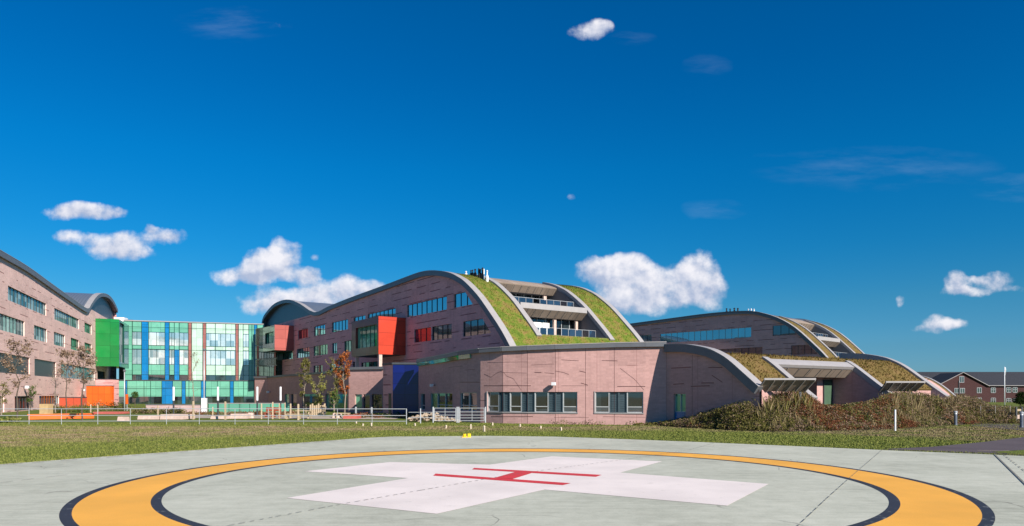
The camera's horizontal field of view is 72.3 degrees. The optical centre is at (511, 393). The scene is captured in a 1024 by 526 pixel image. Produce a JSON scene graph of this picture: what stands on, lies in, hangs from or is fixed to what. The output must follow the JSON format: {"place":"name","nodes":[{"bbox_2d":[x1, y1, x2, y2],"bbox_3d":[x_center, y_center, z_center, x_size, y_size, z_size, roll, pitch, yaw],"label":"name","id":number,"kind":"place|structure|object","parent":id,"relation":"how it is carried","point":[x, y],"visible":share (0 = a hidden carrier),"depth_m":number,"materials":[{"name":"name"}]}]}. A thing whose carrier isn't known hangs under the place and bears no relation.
{"place":"outdoors","nodes":[
{"label":"outdoors","id":0,"kind":"place"},
{"bbox_2d":[136,416,397,418],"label":"garden path","id":1,"kind":"structure","parent":0,"point":[306,417],"depth_m":67.09,"materials":[{"name":"beige concrete"}]},
{"bbox_2d":[230,414,250,418],"bbox_3d":[-24.945,2.078,64.780,1.566,0.444,1.640,0,0,0],"label":"stone slab","id":2,"kind":"object","parent":1,"relation":"on","point":[239,417],"depth_m":63.98,"materials":[{"name":"beige stone"}]},
{"bbox_2d":[309,403,326,414],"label":"timber hurdle","id":3,"kind":"object","parent":1,"relation":"on","point":[322,409],"visible":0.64,"depth_m":72.00,"materials":[{"name":"beige wood"}]},
{"bbox_2d":[0,402,1023,463],"bbox_3d":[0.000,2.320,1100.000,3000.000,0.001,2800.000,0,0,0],"label":"ground","id":4,"kind":"structure","parent":0,"point":[109,419],"depth_m":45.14,"materials":[{"name":"green plant"}]},
{"bbox_2d":[0,379,12,414],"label":"young tree","id":5,"kind":"object","parent":4,"relation":"on","point":[6,391],"visible":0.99,"depth_m":74.99,"materials":[{"name":"brown plant"}]},
{"bbox_2d":[0,416,22,422],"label":"plants","id":6,"kind":"object","parent":4,"relation":"on","point":[14,420],"visible":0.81,"depth_m":55.38,"materials":[{"name":"green plant"}]},
{"bbox_2d":[0,337,33,418],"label":"young tree","id":7,"kind":"object","parent":4,"relation":"on","point":[9,364],"visible":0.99,"depth_m":61.90,"materials":[{"name":"brown plant"}]},
{"bbox_2d":[26,385,36,409],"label":"tree","id":8,"kind":"object","parent":4,"relation":"on","point":[31,394],"visible":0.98,"depth_m":95.00,"materials":[{"name":"green plant"}]},
{"bbox_2d":[39,404,52,413],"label":"plywood planter","id":9,"kind":"object","parent":4,"relation":"on","point":[45,408],"visible":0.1,"depth_m":72.00,"materials":[{"name":"beige wood"}]},
{"bbox_2d":[0,250,117,412],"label":"hospital wing","id":10,"kind":"structure","parent":4,"relation":"on","point":[47,317],"depth_m":102.89,"materials":[{"name":"brick"}]},
{"bbox_2d":[0,314,22,335],"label":"window","id":11,"kind":"structure","parent":10,"relation":"in","point":[8,324],"depth_m":88.75,"materials":[{"name":"teal glass"}]},
{"bbox_2d":[0,353,28,374],"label":"window","id":12,"kind":"structure","parent":10,"relation":"in","point":[19,368],"depth_m":90.79,"materials":[{"name":"glass"}]},
{"bbox_2d":[15,396,28,410],"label":"window","id":13,"kind":"structure","parent":10,"relation":"in","point":[23,405],"depth_m":93.26,"materials":[{"name":"black glass"}]},
{"bbox_2d":[8,286,44,314],"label":"window","id":14,"kind":"structure","parent":10,"relation":"in","point":[15,296],"depth_m":94.73,"materials":[{"name":"teal glass"}]},
{"bbox_2d":[34,325,45,341],"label":"window","id":15,"kind":"structure","parent":10,"relation":"in","point":[39,333],"depth_m":101.55,"materials":[{"name":"teal glass"}]},
{"bbox_2d":[35,359,54,376],"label":"window","id":16,"kind":"structure","parent":10,"relation":"in","point":[42,367],"depth_m":104.24,"materials":[{"name":"glass"}]},
{"bbox_2d":[39,396,57,403],"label":"window","id":17,"kind":"structure","parent":10,"relation":"in","point":[42,399],"depth_m":105.91,"materials":[{"name":"brown glass"}]},
{"bbox_2d":[54,332,63,346],"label":"window","id":18,"kind":"structure","parent":10,"relation":"in","point":[58,338],"depth_m":112.57,"materials":[{"name":"teal glass"}]},
{"bbox_2d":[54,308,77,328],"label":"window","id":19,"kind":"structure","parent":10,"relation":"in","point":[60,316],"depth_m":117.26,"materials":[{"name":"teal glass"}]},
{"bbox_2d":[61,364,93,379],"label":"window","id":20,"kind":"structure","parent":10,"relation":"in","point":[71,366],"depth_m":124.67,"materials":[{"name":"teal glass"}]},
{"bbox_2d":[95,318,128,368],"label":"projecting bay","id":21,"kind":"object","parent":10,"relation":"attached to","point":[111,343],"visible":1,"depth_m":142.65,"materials":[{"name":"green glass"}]},
{"bbox_2d":[120,323,121,361],"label":"window","id":22,"kind":"structure","parent":21,"relation":"in","point":[120,323],"depth_m":147.36,"materials":[{"name":"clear glass"}]},
{"bbox_2d":[27,413,94,419],"bbox_3d":[-40.809,2.070,63.584,5.150,0.460,0.894,0,0,-35],"label":"orange curved seat","id":23,"kind":"object","parent":4,"relation":"on","point":[53,417],"visible":0.77,"depth_m":63.63,"materials":[{"name":"orange plastic"}]},
{"bbox_2d":[55,348,77,413],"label":"young tree","id":24,"kind":"object","parent":4,"relation":"on","point":[67,354],"visible":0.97,"depth_m":79.90,"materials":[{"name":"brown plant"}]},
{"bbox_2d":[53,404,89,412],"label":"hedge","id":25,"kind":"object","parent":4,"relation":"on","point":[70,409],"visible":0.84,"depth_m":86.26,"materials":[{"name":"green plant"}]},
{"bbox_2d":[59,397,86,407],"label":"orange wall","id":26,"kind":"structure","parent":4,"relation":"on","point":[71,401],"depth_m":108.00,"materials":[{"name":"paint"}]},
{"bbox_2d":[69,342,97,419],"bbox_3d":[-36.715,-1.025,60.096,2.345,6.660,2.018,0,0,40],"label":"young tree","id":27,"kind":"object","parent":4,"relation":"on","point":[83,356],"visible":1,"depth_m":60.07,"materials":[{"name":"brown plant"}]},
{"bbox_2d":[86,386,113,405],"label":"orange box bay","id":28,"kind":"object","parent":4,"relation":"on","point":[105,394],"visible":0.83,"depth_m":128.00,"materials":[{"name":"metal"}]},
{"bbox_2d":[95,379,118,405],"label":"link block","id":29,"kind":"structure","parent":4,"relation":"on","point":[108,382],"depth_m":131.19,"materials":[{"name":"pink stone"}]},
{"bbox_2d":[82,398,131,410],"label":"bushes","id":30,"kind":"object","parent":4,"relation":"on","point":[107,406],"visible":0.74,"depth_m":94.53,"materials":[{"name":"green plant"}]},
{"bbox_2d":[93,411,129,413],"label":"stone slab","id":31,"kind":"structure","parent":4,"relation":"on","point":[113,412],"depth_m":78.10,"materials":[{"name":"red stone"}]},
{"bbox_2d":[131,407,186,413],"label":"hedge","id":32,"kind":"object","parent":4,"relation":"on","point":[149,411],"visible":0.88,"depth_m":80.59,"materials":[{"name":"green plant"}]},
{"bbox_2d":[145,404,200,412],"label":"garden wall","id":33,"kind":"structure","parent":4,"relation":"on","point":[175,405],"depth_m":84.00,"materials":[{"name":"white paint"}]},
{"bbox_2d":[160,414,194,418],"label":"stone slab","id":34,"kind":"structure","parent":4,"relation":"on","point":[177,417],"depth_m":61.99,"materials":[{"name":"beige stone"}]},
{"bbox_2d":[119,320,269,403],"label":"glazed hall","id":35,"kind":"structure","parent":4,"relation":"on","point":[157,371],"depth_m":161.07,"materials":[{"name":"teal glass"}]},
{"bbox_2d":[128,397,143,403],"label":"window","id":36,"kind":"structure","parent":35,"relation":"in","point":[139,400],"depth_m":154.32,"materials":[{"name":"grey glass"}]},
{"bbox_2d":[133,332,140,344],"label":"window","id":37,"kind":"structure","parent":35,"relation":"in","point":[136,335],"depth_m":159.30,"materials":[{"name":"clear glass"}]},
{"bbox_2d":[133,349,140,363],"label":"window","id":38,"kind":"structure","parent":35,"relation":"in","point":[136,352],"depth_m":159.30,"materials":[{"name":"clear glass"}]},
{"bbox_2d":[151,397,161,403],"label":"window","id":39,"kind":"structure","parent":35,"relation":"in","point":[154,400],"depth_m":155.49,"materials":[{"name":"grey glass"}]},
{"bbox_2d":[149,332,164,344],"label":"window","id":40,"kind":"structure","parent":35,"relation":"in","point":[155,338],"depth_m":160.51,"materials":[{"name":"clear glass"}]},
{"bbox_2d":[149,349,164,363],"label":"window","id":41,"kind":"structure","parent":35,"relation":"in","point":[157,356],"depth_m":160.51,"materials":[{"name":"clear glass"}]},
{"bbox_2d":[149,375,164,379],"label":"window","id":42,"kind":"structure","parent":35,"relation":"in","point":[151,377],"depth_m":160.51,"materials":[{"name":"grey glass"}]},
{"bbox_2d":[180,333,187,345],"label":"window","id":43,"kind":"structure","parent":35,"relation":"in","point":[183,336],"depth_m":162.14,"materials":[{"name":"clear glass"}]},
{"bbox_2d":[180,350,187,363],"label":"window","id":44,"kind":"structure","parent":35,"relation":"in","point":[183,353],"depth_m":162.12,"materials":[{"name":"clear glass"}]},
{"bbox_2d":[189,396,200,403],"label":"window","id":45,"kind":"structure","parent":35,"relation":"in","point":[197,399],"depth_m":157.79,"materials":[{"name":"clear glass"}]},
{"bbox_2d":[206,333,214,345],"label":"window","id":46,"kind":"structure","parent":35,"relation":"in","point":[210,338],"depth_m":163.79,"materials":[{"name":"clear glass"}]},
{"bbox_2d":[206,351,214,364],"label":"window","id":47,"kind":"structure","parent":35,"relation":"in","point":[210,355],"depth_m":163.75,"materials":[{"name":"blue glass"}]},
{"bbox_2d":[216,334,225,345],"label":"window","id":48,"kind":"structure","parent":35,"relation":"in","point":[223,336],"depth_m":164.47,"materials":[{"name":"clear glass"}]},
{"bbox_2d":[216,350,225,364],"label":"window","id":49,"kind":"structure","parent":35,"relation":"in","point":[223,353],"depth_m":164.47,"materials":[{"name":"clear glass"}]},
{"bbox_2d":[219,396,229,402],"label":"window","id":50,"kind":"structure","parent":35,"relation":"in","point":[222,399],"depth_m":159.57,"materials":[{"name":"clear glass"}]},
{"bbox_2d":[226,334,234,346],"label":"window","id":51,"kind":"structure","parent":35,"relation":"in","point":[227,335],"depth_m":165.12,"materials":[{"name":"clear glass"}]},
{"bbox_2d":[226,351,234,364],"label":"window","id":52,"kind":"structure","parent":35,"relation":"in","point":[227,352],"depth_m":165.06,"materials":[{"name":"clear glass"}]},
{"bbox_2d":[243,334,248,346],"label":"window","id":53,"kind":"structure","parent":35,"relation":"in","point":[245,336],"depth_m":166.05,"materials":[{"name":"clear glass"}]},
{"bbox_2d":[243,351,248,364],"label":"window","id":54,"kind":"structure","parent":35,"relation":"in","point":[245,353],"depth_m":166.03,"materials":[{"name":"clear glass"}]},
{"bbox_2d":[0,408,406,423],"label":"railing fence","id":55,"kind":"object","parent":4,"relation":"on","point":[199,415],"visible":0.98,"depth_m":51.98,"materials":[{"name":"grey metal"}]},
{"bbox_2d":[201,349,206,411],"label":"lamp post","id":56,"kind":"object","parent":4,"relation":"on","point":[203,402],"visible":0.94,"depth_m":83.94,"materials":[{"name":"grey metal"}]},
{"bbox_2d":[181,410,296,414],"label":"hedge","id":57,"kind":"object","parent":4,"relation":"on","point":[228,413],"visible":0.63,"depth_m":73.87,"materials":[{"name":"green plant"}]},
{"bbox_2d":[208,403,291,411],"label":"glass screen","id":58,"kind":"object","parent":4,"relation":"on","point":[238,405],"visible":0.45,"depth_m":82.00,"materials":[{"name":"glass"}]},
{"bbox_2d":[255,327,282,375],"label":"glazed return","id":59,"kind":"object","parent":4,"relation":"on","point":[268,363],"visible":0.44,"depth_m":161.34,"materials":[{"name":"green glass"}]},
{"bbox_2d":[296,357,310,412],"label":"young tree","id":60,"kind":"object","parent":4,"relation":"on","point":[304,364],"visible":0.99,"depth_m":78.93,"materials":[{"name":"green plant"}]},
{"bbox_2d":[253,366,382,412],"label":"podium block","id":61,"kind":"structure","parent":4,"relation":"on","point":[364,394],"depth_m":97.94,"materials":[{"name":"pink brick"}]},
{"bbox_2d":[310,373,326,413],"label":"young tree","id":62,"kind":"object","parent":4,"relation":"on","point":[321,389],"visible":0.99,"depth_m":79.85,"materials":[{"name":"green plant"}]},
{"bbox_2d":[330,390,340,412],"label":"tree","id":63,"kind":"object","parent":4,"relation":"on","point":[333,398],"visible":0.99,"depth_m":69.87,"materials":[{"name":"green plant"}]},
{"bbox_2d":[325,354,345,409],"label":"young tree","id":64,"kind":"object","parent":4,"relation":"on","point":[335,382],"visible":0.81,"depth_m":73.92,"materials":[{"name":"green plant"}]},
{"bbox_2d":[333,350,351,414],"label":"young tree","id":65,"kind":"object","parent":4,"relation":"on","point":[345,372],"visible":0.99,"depth_m":73.90,"materials":[{"name":"green plant"}]},
{"bbox_2d":[352,412,431,417],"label":"hedge","id":66,"kind":"object","parent":4,"relation":"on","point":[408,414],"visible":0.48,"depth_m":66.92,"materials":[{"name":"green plant"}]},
{"bbox_2d":[382,362,417,414],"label":"entrance block","id":67,"kind":"structure","parent":4,"relation":"on","point":[400,387],"depth_m":72.00,"materials":[{"name":"blue stone"}]},
{"bbox_2d":[407,412,460,421],"bbox_3d":[-6.471,1.911,58.207,4.760,0.779,2.884,0,0,0],"label":"rubble heap","id":68,"kind":"object","parent":4,"relation":"on","point":[437,417],"visible":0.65,"depth_m":57.62,"materials":[{"name":"stone"}]},
{"bbox_2d":[432,407,457,422],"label":"field gate","id":69,"kind":"structure","parent":4,"relation":"on","point":[456,414],"depth_m":54.98,"materials":[{"name":"grey metal"}]},
{"bbox_2d":[261,270,643,374],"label":"hospital wing","id":70,"kind":"structure","parent":4,"relation":"on","point":[443,312],"depth_m":99.99,"materials":[{"name":"brick"}]},
{"bbox_2d":[263,325,293,352],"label":"projecting bay","id":71,"kind":"object","parent":70,"relation":"attached to","point":[278,338],"visible":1,"depth_m":151.08,"materials":[{"name":"red metal"}]},
{"bbox_2d":[297,347,308,357],"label":"window","id":72,"kind":"structure","parent":70,"relation":"in","point":[303,352],"depth_m":147.04,"materials":[{"name":"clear glass"}]},
{"bbox_2d":[299,329,307,338],"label":"window","id":73,"kind":"structure","parent":70,"relation":"in","point":[303,333],"depth_m":146.82,"materials":[{"name":"red glass"}]},
{"bbox_2d":[315,325,324,335],"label":"window","id":74,"kind":"structure","parent":70,"relation":"in","point":[319,330],"depth_m":138.74,"materials":[{"name":"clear glass"}]},
{"bbox_2d":[314,344,327,355],"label":"window","id":75,"kind":"structure","parent":70,"relation":"in","point":[321,349],"depth_m":138.03,"materials":[{"name":"green glass"}]},
{"bbox_2d":[332,319,347,331],"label":"window","id":76,"kind":"structure","parent":70,"relation":"in","point":[340,325],"depth_m":129.63,"materials":[{"name":"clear glass"}]},
{"bbox_2d":[362,361,377,366],"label":"window","id":77,"kind":"structure","parent":70,"relation":"in","point":[367,364],"depth_m":118.29,"materials":[{"name":"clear glass"}]},
{"bbox_2d":[352,316,405,366],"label":"projecting bay","id":78,"kind":"object","parent":70,"relation":"attached to","point":[379,337],"visible":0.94,"depth_m":106.31,"materials":[{"name":"red metal"}]},
{"bbox_2d":[358,325,376,347],"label":"window","id":79,"kind":"structure","parent":78,"relation":"in","point":[367,336],"depth_m":108.63,"materials":[{"name":"green glass"}]},
{"bbox_2d":[368,308,395,317],"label":"window","id":80,"kind":"structure","parent":70,"relation":"in","point":[392,312],"depth_m":113.21,"materials":[{"name":"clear glass"}]},
{"bbox_2d":[415,327,430,342],"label":"window","id":81,"kind":"structure","parent":70,"relation":"in","point":[421,335],"depth_m":102.45,"materials":[{"name":"red glass"}]},
{"bbox_2d":[408,296,446,316],"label":"window","id":82,"kind":"structure","parent":70,"relation":"in","point":[438,304],"depth_m":101.16,"materials":[{"name":"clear glass"}]},
{"bbox_2d":[433,324,451,339],"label":"window","id":83,"kind":"structure","parent":70,"relation":"in","point":[443,331],"depth_m":97.61,"materials":[{"name":"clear glass"}]},
{"bbox_2d":[455,292,471,307],"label":"window","id":84,"kind":"structure","parent":70,"relation":"in","point":[461,299],"depth_m":93.36,"materials":[{"name":"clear glass"}]},
{"bbox_2d":[464,319,490,336],"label":"window","id":85,"kind":"structure","parent":70,"relation":"in","point":[473,327],"depth_m":90.54,"materials":[{"name":"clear glass"}]},
{"bbox_2d":[511,293,541,303],"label":"window","id":86,"kind":"structure","parent":70,"relation":"in","point":[538,298],"depth_m":103.87,"materials":[{"name":"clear glass"}]},
{"bbox_2d":[530,317,573,334],"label":"window","id":87,"kind":"structure","parent":70,"relation":"in","point":[566,324],"depth_m":97.80,"materials":[{"name":"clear glass"}]},
{"bbox_2d":[0,436,1023,525],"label":"helipad","id":88,"kind":"object","parent":4,"relation":"on","point":[475,481],"visible":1,"depth_m":17.33,"materials":[{"name":"concrete"}]},
{"bbox_2d":[416,341,665,424],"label":"curved clinic building","id":89,"kind":"structure","parent":4,"relation":"on","point":[616,383],"depth_m":52.85,"materials":[{"name":"pink stone"}]},
{"bbox_2d":[431,393,437,408],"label":"window","id":90,"kind":"structure","parent":89,"relation":"in","point":[434,396],"depth_m":65.53,"materials":[{"name":"green glass"}]},
{"bbox_2d":[438,393,444,409],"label":"window","id":91,"kind":"structure","parent":89,"relation":"in","point":[441,396],"depth_m":63.49,"materials":[{"name":"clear glass"}]},
{"bbox_2d":[445,393,451,409],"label":"window","id":92,"kind":"structure","parent":89,"relation":"in","point":[448,396],"depth_m":61.55,"materials":[{"name":"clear glass"}]},
{"bbox_2d":[461,392,468,410],"bbox_3d":[-3.808,0.660,57.725,0.133,1.480,1.356,0,0,-35],"label":"window","id":93,"kind":"structure","parent":89,"relation":"in","point":[464,395],"depth_m":57.81,"materials":[{"name":"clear glass"}]},
{"bbox_2d":[469,392,476,410],"bbox_3d":[-3.060,0.660,56.646,0.130,1.480,1.290,0,0,-35],"label":"window","id":94,"kind":"structure","parent":89,"relation":"in","point":[472,395],"depth_m":56.77,"materials":[{"name":"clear glass"}]},
{"bbox_2d":[488,392,498,411],"bbox_3d":[-1.409,0.650,54.914,1.130,1.540,0.130,0,0,38],"label":"window","id":95,"kind":"structure","parent":89,"relation":"in","point":[493,397],"depth_m":54.98,"materials":[{"name":"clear glass"}]},
{"bbox_2d":[510,392,521,411],"bbox_3d":[0.316,0.650,53.910,0.990,1.540,0.130,0,0,23],"label":"window","id":96,"kind":"structure","parent":89,"relation":"in","point":[515,397],"depth_m":53.92,"materials":[{"name":"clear glass"}]},
{"bbox_2d":[535,392,548,411],"bbox_3d":[2.261,0.650,53.180,1.090,1.540,0.130,0,0,19],"label":"window","id":97,"kind":"structure","parent":89,"relation":"in","point":[541,398],"depth_m":53.19,"materials":[{"name":"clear glass"}]},
{"bbox_2d":[563,392,576,411],"bbox_3d":[4.371,0.650,52.563,1.110,1.540,0.130,0,0,14],"label":"window","id":98,"kind":"structure","parent":89,"relation":"in","point":[569,398],"depth_m":52.58,"materials":[{"name":"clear glass"}]},
{"bbox_2d":[595,392,609,412],"bbox_3d":[6.700,0.650,51.990,1.070,1.540,0.130,0,0,14],"label":"window","id":99,"kind":"structure","parent":89,"relation":"in","point":[602,399],"depth_m":51.99,"materials":[{"name":"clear glass"}]},
{"bbox_2d":[627,392,642,412],"bbox_3d":[9.035,0.650,51.443,1.190,1.540,0.130,0,0,13],"label":"window","id":100,"kind":"structure","parent":89,"relation":"in","point":[634,399],"depth_m":51.46,"materials":[{"name":"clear glass"}]},
{"bbox_2d":[552,419,661,424],"bbox_3d":[6.962,2.106,51.347,8.637,0.467,0.618,0,0,13],"label":"ground cover","id":101,"kind":"object","parent":4,"relation":"on","point":[600,422],"visible":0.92,"depth_m":51.59,"materials":[{"name":"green plant"}]},
{"bbox_2d":[630,311,864,367],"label":"hospital wing","id":102,"kind":"structure","parent":4,"relation":"on","point":[754,332],"depth_m":153.97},
{"bbox_2d":[660,327,750,342],"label":"window","id":103,"kind":"structure","parent":102,"relation":"in","point":[736,332],"depth_m":159.30,"materials":[{"name":"blue glass"}]},
{"bbox_2d":[718,347,761,354],"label":"window","id":104,"kind":"structure","parent":102,"relation":"in","point":[755,350],"depth_m":152.11,"materials":[{"name":"brown glass"}]},
{"bbox_2d":[773,325,795,335],"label":"window","id":105,"kind":"structure","parent":102,"relation":"in","point":[778,330],"depth_m":146.36,"materials":[{"name":"blue glass"}]},
{"bbox_2d":[791,345,816,354],"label":"window","id":106,"kind":"structure","parent":102,"relation":"in","point":[795,349],"depth_m":143.39,"materials":[{"name":"brown glass"}]},
{"bbox_2d":[760,378,815,406],"bbox_3d":[17.312,0.668,44.410,3.463,3.265,0.980,0,0,0],"label":"slatted canopy","id":107,"kind":"object","parent":4,"relation":"on","point":[787,384],"visible":0.88,"depth_m":44.30,"materials":[{"name":"metal"}]},
{"bbox_2d":[664,344,950,420],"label":"green roof pavilion","id":108,"kind":"structure","parent":4,"relation":"on","point":[699,378],"depth_m":50.02,"materials":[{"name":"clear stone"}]},
{"bbox_2d":[675,394,685,411],"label":"window","id":109,"kind":"structure","parent":108,"relation":"in","point":[680,399],"depth_m":50.05,"materials":[{"name":"green glass"}]},
{"bbox_2d":[823,380,832,404],"bbox_3d":[24.768,-0.040,55.006,1.210,2.080,0.080,0,0,-34],"label":"door","id":110,"kind":"structure","parent":108,"relation":"in","point":[827,384],"depth_m":55.00,"materials":[{"name":"green glass"}]},
{"bbox_2d":[637,409,1019,431],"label":"planted bank","id":111,"kind":"structure","parent":4,"relation":"on","point":[718,428],"depth_m":45.06,"materials":[{"name":"green plant"}]},
{"bbox_2d":[635,389,1023,430],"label":"shrub planting","id":112,"kind":"object","parent":111,"relation":"on","point":[732,413],"visible":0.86,"depth_m":45.92,"materials":[{"name":"brown plant"}]},
{"bbox_2d":[879,381,924,393],"bbox_3d":[28.830,0.699,51.910,2.975,3.203,0.980,0,0,0],"label":"slatted canopy","id":113,"kind":"object","parent":4,"relation":"on","point":[914,386],"visible":0.78,"depth_m":51.73,"materials":[{"name":"metal"}]},
{"bbox_2d":[922,376,955,397],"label":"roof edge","id":114,"kind":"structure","parent":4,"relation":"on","point":[941,387],"depth_m":97.80,"materials":[{"name":"metal"}]},
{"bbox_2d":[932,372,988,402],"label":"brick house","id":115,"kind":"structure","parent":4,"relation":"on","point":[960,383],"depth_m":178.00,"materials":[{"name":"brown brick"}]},
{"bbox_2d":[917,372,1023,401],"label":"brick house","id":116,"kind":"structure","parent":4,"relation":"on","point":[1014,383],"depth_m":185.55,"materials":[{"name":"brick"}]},
{"bbox_2d":[1012,391,1023,406],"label":"dark tree","id":117,"kind":"object","parent":4,"relation":"on","point":[1019,398],"visible":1,"depth_m":74.87,"materials":[{"name":"green plant"}]},
{"bbox_2d":[0,0,1023,378],"label":"sky","id":118,"kind":"structure","parent":0,"point":[854,168],"materials":[{"name":"blue"}]},
{"bbox_2d":[889,437,1023,455],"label":"asphalt path","id":119,"kind":"structure","parent":0,"point":[1012,444],"depth_m":29.80,"materials":[{"name":"grey asphalt"}]},
{"bbox_2d":[972,424,1023,430],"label":"asphalt path","id":120,"kind":"structure","parent":0,"point":[1002,426],"depth_m":50.25,"materials":[{"name":"grey asphalt"}]},
{"bbox_2d":[995,450,1023,454],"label":"grass verge","id":121,"kind":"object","parent":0,"point":[1017,451],"depth_m":27.65,"materials":[{"name":"green plant"}]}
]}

